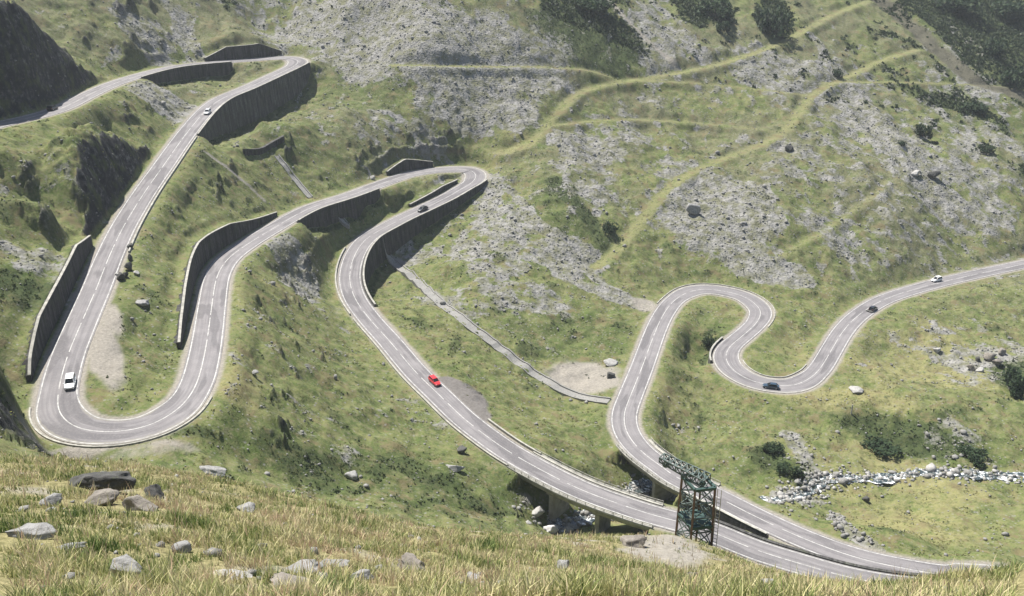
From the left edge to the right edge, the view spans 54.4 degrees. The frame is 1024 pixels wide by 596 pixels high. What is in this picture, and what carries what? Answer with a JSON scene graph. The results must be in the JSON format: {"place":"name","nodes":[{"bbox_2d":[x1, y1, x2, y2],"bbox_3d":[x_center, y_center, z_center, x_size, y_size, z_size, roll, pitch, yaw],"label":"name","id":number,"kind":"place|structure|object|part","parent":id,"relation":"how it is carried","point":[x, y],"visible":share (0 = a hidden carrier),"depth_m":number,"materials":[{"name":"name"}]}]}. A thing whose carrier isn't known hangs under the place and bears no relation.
{"place":"outdoors","nodes":[
{"label":"outdoors","id":0,"kind":"place"},
{"bbox_2d":[0,0,1023,595],"bbox_3d":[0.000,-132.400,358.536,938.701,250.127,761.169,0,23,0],"label":"mountain terrain","id":1,"kind":"structure","parent":0,"point":[90,170],"depth_m":322.05,"materials":[{"name":"plant"}]},
{"bbox_2d":[5,522,57,539],"bbox_3d":[-9.770,4.763,20.298,0.954,0.244,0.484,6,24,13],"label":"boulder","id":2,"kind":"object","parent":1,"relation":"on","point":[43,532],"visible":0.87,"depth_m":20.21,"materials":[{"name":"stone"}]},
{"bbox_2d":[39,493,61,505],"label":"boulder","id":3,"kind":"object","parent":1,"relation":"on","point":[54,497],"visible":0.73,"depth_m":28.36,"materials":[{"name":"stone"}]},
{"bbox_2d":[21,235,92,381],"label":"retaining wall","id":4,"kind":"structure","parent":1,"relation":"on","point":[49,313],"depth_m":205.12,"materials":[{"name":"concrete"}]},
{"bbox_2d":[57,542,86,548],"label":"boulder","id":5,"kind":"object","parent":1,"relation":"on","point":[81,544],"visible":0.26,"depth_m":19.80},
{"bbox_2d":[84,488,119,505],"bbox_3d":[-12.465,6.116,29.912,1.308,0.661,0.837,0,23,0],"label":"boulder","id":6,"kind":"object","parent":1,"relation":"on","point":[101,494],"visible":0.65,"depth_m":29.78,"materials":[{"name":"stone"}]},
{"bbox_2d":[69,471,135,490],"bbox_3d":[-14.209,6.335,34.386,2.444,0.865,1.087,0,23,0],"label":"boulder","id":7,"kind":"object","parent":1,"relation":"on","point":[117,480],"visible":0.74,"depth_m":34.10,"materials":[{"name":"stone"}]},
{"bbox_2d":[29,396,212,447],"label":"roadside parapet","id":8,"kind":"structure","parent":1,"relation":"on","point":[125,444],"depth_m":169.20,"materials":[{"name":"concrete"}]},
{"bbox_2d":[117,272,124,279],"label":"boulder","id":9,"kind":"object","parent":1,"relation":"on","point":[120,276],"visible":1,"depth_m":223.62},
{"bbox_2d":[109,554,142,576],"bbox_3d":[-6.458,4.633,16.802,0.664,0.549,0.321,5,24,12],"label":"boulder","id":10,"kind":"object","parent":1,"relation":"on","point":[122,559],"visible":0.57,"depth_m":16.71,"materials":[{"name":"stone"}]},
{"bbox_2d":[124,262,131,270],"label":"boulder","id":11,"kind":"object","parent":1,"relation":"on","point":[128,265],"visible":1,"depth_m":228.38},
{"bbox_2d":[122,495,158,511],"bbox_3d":[-10.650,5.971,28.731,1.021,0.565,0.706,14,27,29],"label":"boulder","id":12,"kind":"object","parent":1,"relation":"on","point":[138,502],"visible":0.79,"depth_m":28.61,"materials":[{"name":"stone"}]},
{"bbox_2d":[135,300,148,305],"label":"boulder","id":13,"kind":"object","parent":1,"relation":"on","point":[142,302],"visible":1,"depth_m":215.84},
{"bbox_2d":[144,484,163,499],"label":"boulder","id":14,"kind":"object","parent":1,"relation":"on","point":[155,489],"visible":0.69,"depth_m":33.67,"materials":[{"name":"stone"}]},
{"bbox_2d":[128,136,196,252],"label":"roadside parapet","id":15,"kind":"structure","parent":1,"relation":"on","point":[157,195],"depth_m":272.27,"materials":[{"name":"concrete"}]},
{"bbox_2d":[171,540,191,552],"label":"boulder","id":16,"kind":"object","parent":1,"relation":"on","point":[184,545],"visible":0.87,"depth_m":21.12,"materials":[{"name":"stone"}]},
{"bbox_2d":[140,61,232,83],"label":"retaining wall","id":17,"kind":"structure","parent":1,"relation":"on","point":[197,71],"depth_m":387.01,"materials":[{"name":"concrete"}]},
{"bbox_2d":[199,465,225,476],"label":"boulder","id":18,"kind":"object","parent":1,"relation":"on","point":[215,470],"visible":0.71,"depth_m":165.48,"materials":[{"name":"stone"}]},
{"bbox_2d":[173,212,276,348],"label":"retaining wall","id":19,"kind":"structure","parent":1,"relation":"on","point":[207,247],"depth_m":265.37,"materials":[{"name":"concrete"}]},
{"bbox_2d":[212,569,252,578],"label":"boulder","id":20,"kind":"object","parent":1,"relation":"on","point":[248,573],"visible":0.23,"depth_m":17.84,"materials":[{"name":"stone"}]},
{"bbox_2d":[204,43,281,61],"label":"retaining wall","id":21,"kind":"structure","parent":1,"relation":"on","point":[256,50],"depth_m":414.14,"materials":[{"name":"concrete"}]},
{"bbox_2d":[237,502,254,512],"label":"boulder","id":22,"kind":"object","parent":1,"relation":"on","point":[246,505],"visible":0.66,"depth_m":32.99,"materials":[{"name":"stone"}]},
{"bbox_2d":[196,62,310,140],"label":"retaining wall","id":23,"kind":"structure","parent":1,"relation":"on","point":[245,108],"depth_m":375.44,"materials":[{"name":"concrete"}]},
{"bbox_2d":[242,135,284,155],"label":"slope wall","id":24,"kind":"structure","parent":1,"relation":"on","point":[268,146],"depth_m":342.54,"materials":[{"name":"concrete"}]},
{"bbox_2d":[270,572,312,586],"bbox_3d":[-3.697,4.865,16.851,1.012,0.185,0.479,7,24,15],"label":"boulder","id":25,"kind":"object","parent":1,"relation":"on","point":[279,575],"visible":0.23,"depth_m":16.99,"materials":[{"name":"stone"}]},
{"bbox_2d":[274,155,312,197],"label":"drainage channel","id":26,"kind":"object","parent":1,"relation":"on","point":[301,186],"visible":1,"depth_m":341.43,"materials":[{"name":"concrete"}]},
{"bbox_2d":[286,559,325,573],"bbox_3d":[-4.349,5.545,20.322,0.918,0.319,0.650,9,25,20],"label":"boulder","id":27,"kind":"object","parent":1,"relation":"on","point":[297,563],"visible":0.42,"depth_m":20.33,"materials":[{"name":"stone"}]},
{"bbox_2d":[321,559,349,566],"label":"boulder","id":28,"kind":"object","parent":1,"relation":"on","point":[343,561],"visible":0.45,"depth_m":22.11,"materials":[{"name":"stone"}]},
{"bbox_2d":[297,188,380,227],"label":"retaining wall","id":29,"kind":"structure","parent":1,"relation":"on","point":[330,214],"depth_m":332.45,"materials":[{"name":"concrete"}]},
{"bbox_2d":[335,247,350,314],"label":"roadside parapet","id":30,"kind":"structure","parent":1,"relation":"on","point":[342,302],"depth_m":301.13,"materials":[{"name":"concrete"}]},
{"bbox_2d":[338,217,349,228],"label":"drainage channel","id":31,"kind":"object","parent":1,"relation":"on","point":[344,223],"visible":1,"depth_m":332.89,"materials":[{"name":"concrete"}]},
{"bbox_2d":[345,470,357,479],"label":"boulder","id":32,"kind":"object","parent":1,"relation":"on","point":[352,475],"visible":1,"depth_m":192.68,"materials":[{"name":"stone"}]},
{"bbox_2d":[350,569,373,581],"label":"boulder","id":33,"kind":"object","parent":1,"relation":"on","point":[366,572],"visible":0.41,"depth_m":19.19,"materials":[{"name":"stone"}]},
{"bbox_2d":[386,159,432,175],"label":"retaining wall","id":34,"kind":"structure","parent":1,"relation":"on","point":[403,165],"depth_m":382.95,"materials":[{"name":"concrete"}]},
{"bbox_2d":[396,552,424,572],"bbox_3d":[-2.364,6.229,23.311,0.707,0.325,0.657,0,23,0],"label":"boulder","id":35,"kind":"object","parent":1,"relation":"on","point":[411,556],"visible":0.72,"depth_m":23.24,"materials":[{"name":"stone"}]},
{"bbox_2d":[361,179,487,306],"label":"retaining wall","id":36,"kind":"structure","parent":1,"relation":"on","point":[396,238],"depth_m":341.72,"materials":[{"name":"concrete"}]},
{"bbox_2d":[353,318,506,466],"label":"roadside parapet","id":37,"kind":"structure","parent":1,"relation":"on","point":[431,406],"depth_m":240.25,"materials":[{"name":"concrete"}]},
{"bbox_2d":[408,179,457,206],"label":"retaining wall","id":38,"kind":"structure","parent":1,"relation":"on","point":[442,188],"depth_m":366.37,"materials":[{"name":"concrete"}]},
{"bbox_2d":[446,464,464,472],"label":"boulder","id":39,"kind":"object","parent":1,"relation":"on","point":[456,469],"visible":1,"depth_m":209.97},
{"bbox_2d":[457,445,466,453],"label":"boulder","id":40,"kind":"object","parent":1,"relation":"on","point":[461,449],"visible":1,"depth_m":220.61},
{"bbox_2d":[467,571,478,579],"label":"boulder","id":41,"kind":"object","parent":1,"relation":"on","point":[470,573],"visible":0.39,"depth_m":23.24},
{"bbox_2d":[1,460,970,595],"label":"field stones","id":42,"kind":"object","parent":1,"relation":"on","point":[71,574],"visible":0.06,"depth_m":21.42,"materials":[{"name":"stone"}]},
{"bbox_2d":[383,240,610,404],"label":"drainage channel","id":43,"kind":"object","parent":1,"relation":"on","point":[497,345],"visible":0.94,"depth_m":284.88,"materials":[{"name":"concrete"}]},
{"bbox_2d":[0,450,995,595],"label":"dry weed stalks","id":44,"kind":"object","parent":1,"relation":"on","point":[349,549],"visible":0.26,"depth_m":26.81,"materials":[{"name":"beige plant"}]},
{"bbox_2d":[0,451,1023,595],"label":"hillside grass","id":45,"kind":"structure","parent":1,"relation":"on","point":[445,581],"depth_m":22.69,"materials":[{"name":"plant"}]},
{"bbox_2d":[0,0,1023,556],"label":"scree rubble","id":46,"kind":"object","parent":1,"relation":"on","point":[596,210],"visible":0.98,"depth_m":376.10,"materials":[{"name":"stone"}]},
{"bbox_2d":[0,0,1023,557],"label":"alpine grass tufts","id":47,"kind":"object","parent":1,"relation":"on","point":[532,332],"visible":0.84,"depth_m":273.96,"materials":[{"name":"plant"}]},
{"bbox_2d":[0,0,1023,534],"bbox_3d":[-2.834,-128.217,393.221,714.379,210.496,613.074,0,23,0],"label":"scrub","id":48,"kind":"object","parent":1,"relation":"on","point":[552,282],"visible":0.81,"depth_m":308.92,"materials":[{"name":"green plant"}]},
{"bbox_2d":[532,506,544,517],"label":"boulder","id":49,"kind":"object","parent":1,"relation":"on","point":[537,511],"visible":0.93,"depth_m":213.16,"materials":[{"name":"stone"}]},
{"bbox_2d":[542,524,558,533],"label":"boulder","id":50,"kind":"object","parent":1,"relation":"on","point":[553,529],"visible":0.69,"depth_m":211.88,"materials":[{"name":"stone"}]},
{"bbox_2d":[557,559,569,568],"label":"boulder","id":51,"kind":"object","parent":1,"relation":"on","point":[563,562],"visible":0.62,"depth_m":30.80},
{"bbox_2d":[564,522,577,529],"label":"boulder","id":52,"kind":"object","parent":1,"relation":"on","point":[574,526],"visible":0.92,"depth_m":215.44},
{"bbox_2d":[507,448,663,534],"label":"road bridge","id":53,"kind":"structure","parent":1,"relation":"on","point":[559,501],"depth_m":211.12,"materials":[{"name":"concrete"}]},
{"bbox_2d":[488,418,540,454],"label":"roadside parapet","id":54,"kind":"structure","parent":53,"relation":"on","point":[512,436],"depth_m":228.34,"materials":[{"name":"concrete"}]},
{"bbox_2d":[161,0,1011,420],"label":"scree blocks","id":55,"kind":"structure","parent":1,"relation":"on","point":[595,154],"depth_m":400.37,"materials":[{"name":"stone"}]},
{"bbox_2d":[574,0,618,10],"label":"dwarf pine bush","id":56,"kind":"object","parent":1,"relation":"on","point":[598,5],"visible":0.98,"depth_m":464.90,"materials":[{"name":"green plant"}]},
{"bbox_2d":[603,358,617,366],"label":"boulder","id":57,"kind":"object","parent":1,"relation":"on","point":[609,362],"visible":1,"depth_m":284.09,"materials":[{"name":"stone"}]},
{"bbox_2d":[602,220,619,233],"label":"dwarf pine bush","id":58,"kind":"object","parent":1,"relation":"on","point":[609,228],"visible":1,"depth_m":356.43,"materials":[{"name":"green plant"}]},
{"bbox_2d":[607,372,614,378],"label":"boulder","id":59,"kind":"object","parent":1,"relation":"on","point":[610,375],"visible":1,"depth_m":276.03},
{"bbox_2d":[222,0,1023,174],"bbox_3d":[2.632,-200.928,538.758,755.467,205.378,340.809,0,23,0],"label":"pine scrub mass","id":60,"kind":"object","parent":1,"relation":"on","point":[1001,62],"visible":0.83,"depth_m":507.28,"materials":[{"name":"green plant"}]},
{"bbox_2d":[620,534,646,547],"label":"boulder","id":61,"kind":"object","parent":1,"relation":"on","point":[638,541],"visible":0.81,"depth_m":71.91,"materials":[{"name":"stone"}]},
{"bbox_2d":[615,437,720,509],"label":"road bridge","id":62,"kind":"structure","parent":1,"relation":"on","point":[662,489],"depth_m":231.42,"materials":[{"name":"concrete"}]},
{"bbox_2d":[659,453,721,546],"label":"cableway pylon","id":63,"kind":"object","parent":1,"relation":"on","point":[695,520],"visible":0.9,"depth_m":88.96,"materials":[{"name":"metal"}]},
{"bbox_2d":[686,203,700,214],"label":"boulder","id":64,"kind":"object","parent":1,"relation":"on","point":[694,209],"visible":1,"depth_m":371.32,"materials":[{"name":"stone"}]},
{"bbox_2d":[702,336,716,347],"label":"dwarf pine bush","id":65,"kind":"object","parent":1,"relation":"on","point":[707,342],"visible":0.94,"depth_m":309.23,"materials":[{"name":"green plant"}]},
{"bbox_2d":[695,0,732,18],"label":"dwarf pine bush","id":66,"kind":"object","parent":1,"relation":"on","point":[723,10],"visible":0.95,"depth_m":490.98,"materials":[{"name":"green plant"}]},
{"bbox_2d":[708,337,723,363],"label":"retaining wall","id":67,"kind":"structure","parent":1,"relation":"on","point":[714,346],"depth_m":302.05,"materials":[{"name":"concrete"}]},
{"bbox_2d":[657,283,775,326],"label":"roadside parapet","id":68,"kind":"structure","parent":1,"relation":"on","point":[723,285],"depth_m":339.63,"materials":[{"name":"concrete"}]},
{"bbox_2d":[715,21,730,31],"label":"dwarf pine bush","id":69,"kind":"object","parent":1,"relation":"on","point":[724,27],"visible":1,"depth_m":481.68,"materials":[{"name":"green plant"}]},
{"bbox_2d":[685,494,767,537],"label":"retaining wall","id":70,"kind":"structure","parent":1,"relation":"on","point":[726,517],"depth_m":211.30,"materials":[{"name":"concrete"}]},
{"bbox_2d":[512,418,992,545],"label":"gully rubble","id":71,"kind":"object","parent":1,"relation":"on","point":[837,525],"visible":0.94,"depth_m":228.55,"materials":[{"name":"stone"}]},
{"bbox_2d":[761,441,784,452],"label":"dwarf pine bush","id":72,"kind":"object","parent":1,"relation":"on","point":[771,447],"visible":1,"depth_m":253.31,"materials":[{"name":"green plant"}]},
{"bbox_2d":[756,4,790,37],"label":"dwarf pine bush","id":73,"kind":"object","parent":1,"relation":"on","point":[773,24],"visible":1,"depth_m":486.18,"materials":[{"name":"green plant"}]},
{"bbox_2d":[743,360,806,377],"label":"roadside parapet","id":74,"kind":"structure","parent":1,"relation":"on","point":[774,376],"depth_m":289.53,"materials":[{"name":"concrete"}]},
{"bbox_2d":[546,463,1023,534],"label":"stream rubble","id":75,"kind":"object","parent":1,"relation":"on","point":[930,467],"visible":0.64,"depth_m":242.37,"materials":[{"name":"stone"}]},
{"bbox_2d":[774,461,804,476],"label":"dwarf pine bush","id":76,"kind":"object","parent":1,"relation":"on","point":[783,467],"visible":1,"depth_m":243.94,"materials":[{"name":"green plant"}]},
{"bbox_2d":[785,145,793,151],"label":"boulder","id":77,"kind":"object","parent":1,"relation":"on","point":[788,148],"visible":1,"depth_m":413.49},
{"bbox_2d":[708,518,964,575],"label":"retaining wall","id":78,"kind":"structure","parent":1,"relation":"on","point":[810,553],"depth_m":195.24,"materials":[{"name":"concrete"}]},
{"bbox_2d":[832,68,843,77],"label":"dwarf pine bush","id":79,"kind":"object","parent":1,"relation":"on","point":[837,73],"visible":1,"depth_m":471.95,"materials":[{"name":"green plant"}]},
{"bbox_2d":[848,386,863,392],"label":"boulder","id":80,"kind":"object","parent":1,"relation":"on","point":[855,389],"visible":1,"depth_m":279.81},
{"bbox_2d":[862,496,869,501],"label":"boulder","id":81,"kind":"object","parent":1,"relation":"on","point":[866,498],"visible":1,"depth_m":236.37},
{"bbox_2d":[860,434,902,456],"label":"dwarf pine bush","id":82,"kind":"object","parent":1,"relation":"on","point":[883,448],"visible":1,"depth_m":258.90,"materials":[{"name":"green plant"}]},
{"bbox_2d":[897,140,906,145],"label":"dwarf pine bush","id":83,"kind":"object","parent":1,"relation":"on","point":[901,142],"visible":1,"depth_m":429.05,"materials":[{"name":"green plant"}]},
{"bbox_2d":[911,170,918,175],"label":"boulder","id":84,"kind":"object","parent":1,"relation":"on","point":[915,173],"visible":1,"depth_m":412.25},
{"bbox_2d":[914,123,932,138],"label":"dwarf pine bush","id":85,"kind":"object","parent":1,"relation":"on","point":[920,130],"visible":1,"depth_m":440.81,"materials":[{"name":"green plant"}]},
{"bbox_2d":[927,171,940,178],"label":"boulder","id":86,"kind":"object","parent":1,"relation":"on","point":[932,174],"visible":1,"depth_m":413.13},
{"bbox_2d":[931,0,983,13],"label":"dwarf pine bush","id":87,"kind":"object","parent":1,"relation":"on","point":[962,6],"visible":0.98,"depth_m":549.69,"materials":[{"name":"green plant"}]},
{"bbox_2d":[966,364,975,370],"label":"boulder","id":88,"kind":"object","parent":1,"relation":"on","point":[971,367],"visible":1,"depth_m":305.80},
{"bbox_2d":[956,443,989,467],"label":"dwarf pine bush","id":89,"kind":"object","parent":1,"relation":"on","point":[968,449],"visible":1,"depth_m":255.25,"materials":[{"name":"green plant"}]},
{"bbox_2d":[957,102,988,112],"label":"dwarf pine bush","id":90,"kind":"object","parent":1,"relation":"on","point":[979,108],"visible":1,"depth_m":466.01,"materials":[{"name":"green plant"}]},
{"bbox_2d":[976,367,983,372],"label":"boulder","id":91,"kind":"object","parent":1,"relation":"on","point":[980,369],"visible":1,"depth_m":304.58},
{"bbox_2d":[978,144,996,153],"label":"dwarf pine bush","id":92,"kind":"object","parent":1,"relation":"on","point":[988,149],"visible":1,"depth_m":439.89,"materials":[{"name":"green plant"}]},
{"bbox_2d":[983,353,996,360],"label":"boulder","id":93,"kind":"object","parent":1,"relation":"on","point":[989,356],"visible":1,"depth_m":311.12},
{"bbox_2d":[982,37,1007,56],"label":"dwarf pine bush","id":94,"kind":"object","parent":1,"relation":"on","point":[994,49],"visible":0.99,"depth_m":514.40,"materials":[{"name":"green plant"}]},
{"bbox_2d":[992,359,1002,364],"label":"boulder","id":95,"kind":"object","parent":1,"relation":"on","point":[996,361],"visible":1,"depth_m":308.48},
{"bbox_2d":[998,347,1005,354],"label":"boulder","id":96,"kind":"object","parent":1,"relation":"on","point":[1001,351],"visible":1,"depth_m":314.91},
{"bbox_2d":[987,0,1023,19],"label":"dwarf pine bush","id":97,"kind":"object","parent":1,"relation":"on","point":[1007,10],"visible":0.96,"depth_m":557.05,"materials":[{"name":"green plant"}]},
{"bbox_2d":[999,66,1023,88],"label":"dwarf pine bush","id":98,"kind":"object","parent":1,"relation":"on","point":[1015,79],"visible":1,"depth_m":495.22,"materials":[{"name":"green plant"}]},
{"bbox_2d":[1002,364,1023,399],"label":"dwarf pine bush","id":99,"kind":"object","parent":1,"relation":"on","point":[1014,378],"visible":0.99,"depth_m":289.72,"materials":[{"name":"green plant"}]},
{"bbox_2d":[0,56,1023,582],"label":"mountain road","id":100,"kind":"structure","parent":0,"point":[450,404],"depth_m":238.31,"materials":[{"name":"asphalt"}]},
{"bbox_2d":[46,105,57,110],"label":"car","id":101,"kind":"object","parent":100,"relation":"on","point":[51,107],"visible":1,"depth_m":286.92,"materials":[{"name":"paint"}]},
{"bbox_2d":[63,372,76,389],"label":"car","id":102,"kind":"object","parent":100,"relation":"on","point":[70,381],"visible":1,"depth_m":182.99,"materials":[{"name":"paint"}]},
{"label":"window","id":103,"kind":"part","parent":102,"relation":"part of","materials":[{"name":"black glass"}]},
{"bbox_2d":[204,108,210,114],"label":"car","id":104,"kind":"object","parent":100,"relation":"on","point":[207,111],"visible":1,"depth_m":345.14,"materials":[{"name":"paint"}]},
{"bbox_2d":[417,205,427,211],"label":"car","id":105,"kind":"object","parent":100,"relation":"on","point":[422,208],"visible":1,"depth_m":352.77,"materials":[{"name":"paint"}]},
{"bbox_2d":[428,374,440,385],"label":"car","id":106,"kind":"object","parent":100,"relation":"on","point":[433,380],"visible":1,"depth_m":249.40,"materials":[{"name":"paint"}]},
{"bbox_2d":[0,56,1022,580],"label":"road markings","id":107,"kind":"object","parent":100,"relation":"on","point":[440,382],"visible":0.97,"depth_m":236.84,"materials":[{"name":"paint"}]},
{"bbox_2d":[763,382,779,389],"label":"car","id":108,"kind":"object","parent":100,"relation":"on","point":[773,385],"visible":1,"depth_m":280.71,"materials":[{"name":"paint"}]},
{"bbox_2d":[868,305,877,310],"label":"car","id":109,"kind":"object","parent":100,"relation":"on","point":[872,308],"visible":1,"depth_m":337.07,"materials":[{"name":"paint"}]},
{"bbox_2d":[931,275,941,281],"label":"car","id":110,"kind":"object","parent":100,"relation":"on","point":[936,278],"visible":1,"depth_m":365.63,"materials":[{"name":"paint"}]},
{"bbox_2d":[548,467,1023,532],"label":"mountain stream","id":111,"kind":"structure","parent":0,"point":[590,520],"depth_m":245.16,"materials":[{"name":"stone"}]}
]}

